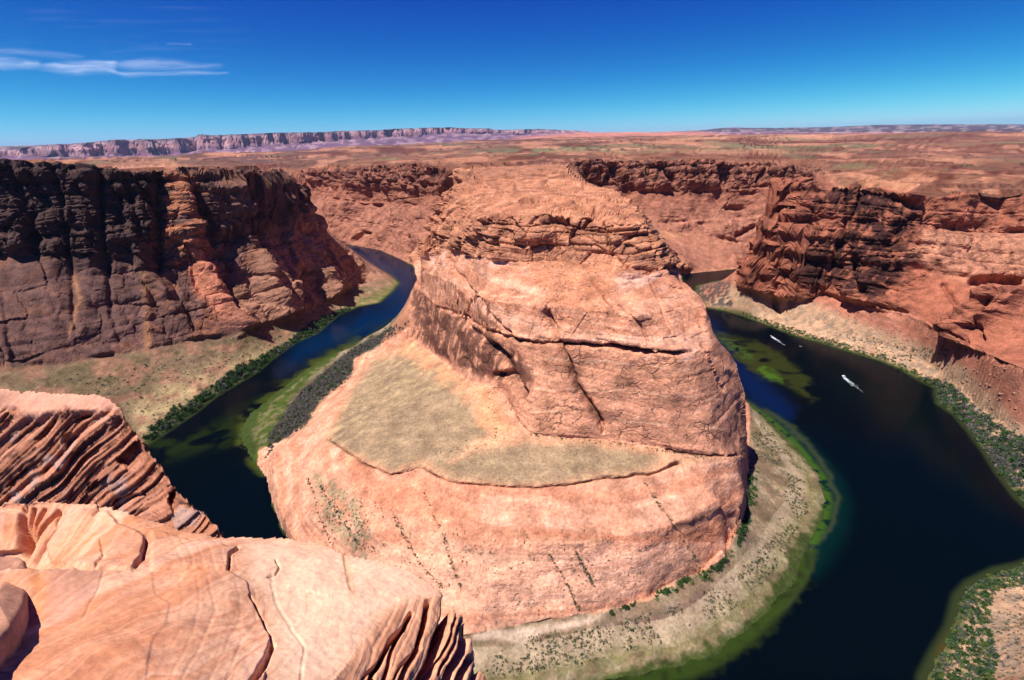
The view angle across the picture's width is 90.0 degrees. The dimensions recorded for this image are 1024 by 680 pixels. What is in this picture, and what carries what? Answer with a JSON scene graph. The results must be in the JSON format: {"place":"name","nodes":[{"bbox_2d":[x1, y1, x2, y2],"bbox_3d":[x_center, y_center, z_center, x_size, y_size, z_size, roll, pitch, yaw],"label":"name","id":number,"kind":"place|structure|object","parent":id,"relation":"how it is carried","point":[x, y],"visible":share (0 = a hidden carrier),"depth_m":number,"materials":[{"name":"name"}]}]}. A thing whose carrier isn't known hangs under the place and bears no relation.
{"place":"outdoors","nodes":[
{"label":"outdoors","id":0,"kind":"place"},
{"bbox_2d":[0,389,224,537],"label":"rock ledge","id":1,"kind":"object","parent":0,"point":[72,448],"visible":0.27,"depth_m":17.70,"materials":[{"name":"stone"}]},
{"bbox_2d":[0,158,416,538],"bbox_3d":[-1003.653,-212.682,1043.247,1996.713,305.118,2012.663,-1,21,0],"label":"canyon wall","id":2,"kind":"structure","parent":0,"point":[102,267],"depth_m":737.64,"materials":[{"name":"stone"}]},
{"bbox_2d":[188,401,198,406],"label":"riverside bush","id":3,"kind":"object","parent":2,"relation":"on","point":[194,404],"visible":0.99,"depth_m":634.45,"materials":[{"name":"green plant"}]},
{"bbox_2d":[47,284,1023,679],"bbox_3d":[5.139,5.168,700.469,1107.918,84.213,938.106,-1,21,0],"label":"scrub","id":4,"kind":"object","parent":2,"relation":"on","point":[365,346],"visible":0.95,"depth_m":385.05,"materials":[{"name":"green plant"}]},
{"bbox_2d":[147,305,1023,679],"bbox_3d":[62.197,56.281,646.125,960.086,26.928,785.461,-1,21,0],"label":"bank bushes","id":5,"kind":"object","parent":2,"relation":"on","point":[985,437],"visible":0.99,"depth_m":474.43,"materials":[{"name":"green plant"}]},
{"bbox_2d":[0,500,485,679],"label":"rock ledge","id":6,"kind":"object","parent":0,"point":[112,593],"visible":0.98,"depth_m":6.17,"materials":[{"name":"stone"}]},
{"bbox_2d":[0,557,28,666],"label":"rock slab","id":7,"kind":"object","parent":6,"relation":"on","point":[14,613],"visible":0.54,"depth_m":5.06,"materials":[{"name":"stone"}]},
{"bbox_2d":[0,127,664,159],"bbox_3d":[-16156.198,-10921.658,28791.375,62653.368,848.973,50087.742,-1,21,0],"label":"distant cliffs","id":8,"kind":"structure","parent":0,"point":[258,142],"depth_m":13797.81,"materials":[{"name":"stone"}]},
{"bbox_2d":[291,156,503,261],"bbox_3d":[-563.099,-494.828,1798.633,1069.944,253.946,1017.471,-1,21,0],"label":"canyon wall","id":9,"kind":"structure","parent":0,"point":[387,208],"depth_m":1611.46,"materials":[{"name":"stone"}]},
{"bbox_2d":[256,163,751,634],"bbox_3d":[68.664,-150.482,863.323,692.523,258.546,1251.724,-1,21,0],"label":"butte","id":10,"kind":"object","parent":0,"point":[637,369],"visible":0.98,"depth_m":408.57,"materials":[{"name":"stone"}]},
{"bbox_2d":[34,262,1019,618],"bbox_3d":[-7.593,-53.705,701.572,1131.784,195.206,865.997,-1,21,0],"label":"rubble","id":11,"kind":"object","parent":10,"relation":"on","point":[606,308],"visible":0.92,"depth_m":663.11,"materials":[{"name":"stone"}]},
{"bbox_2d":[0,131,1023,341],"bbox_3d":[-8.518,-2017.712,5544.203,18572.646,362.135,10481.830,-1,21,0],"label":"plateau","id":12,"kind":"structure","parent":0,"point":[992,148],"depth_m":3745.61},
{"bbox_2d":[0,0,1023,145],"label":"sky","id":13,"kind":"structure","parent":0,"point":[72,71],"materials":[{"name":"blue"}]},
{"bbox_2d":[241,308,825,679],"bbox_3d":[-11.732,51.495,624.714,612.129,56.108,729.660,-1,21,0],"label":"sandbar","id":14,"kind":"structure","parent":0,"point":[702,635],"depth_m":347.12,"materials":[{"name":"sand"}]},
{"bbox_2d":[703,571,712,580],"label":"riverside bush","id":15,"kind":"object","parent":14,"relation":"on","point":[706,578],"visible":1,"depth_m":356.52,"materials":[{"name":"green plant"}]},
{"bbox_2d":[147,244,1023,679],"bbox_3d":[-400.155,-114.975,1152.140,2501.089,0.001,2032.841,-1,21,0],"label":"river","id":16,"kind":"structure","parent":0,"point":[919,526],"depth_m":464.82,"materials":[{"name":"liquid"}]},
{"bbox_2d":[501,153,839,272],"bbox_3d":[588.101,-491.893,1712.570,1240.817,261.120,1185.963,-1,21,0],"label":"canyon wall","id":17,"kind":"structure","parent":0,"point":[703,213],"depth_m":1334.93,"materials":[{"name":"stone"}]},
{"bbox_2d":[613,158,1023,679],"bbox_3d":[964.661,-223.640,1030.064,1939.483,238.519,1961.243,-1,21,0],"label":"canyon wall","id":18,"kind":"structure","parent":0,"point":[919,249],"depth_m":768.72,"materials":[{"name":"stone"}]},
{"bbox_2d":[987,661,995,670],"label":"riverside bush","id":19,"kind":"object","parent":18,"relation":"on","point":[991,665],"visible":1,"depth_m":291.22,"materials":[{"name":"green plant"}]},
{"bbox_2d":[665,124,1023,134],"bbox_3d":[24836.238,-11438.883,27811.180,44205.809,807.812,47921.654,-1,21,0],"label":"distant cliffs","id":20,"kind":"structure","parent":0,"point":[912,128],"depth_m":28060.43,"materials":[{"name":"stone"}]}
]}

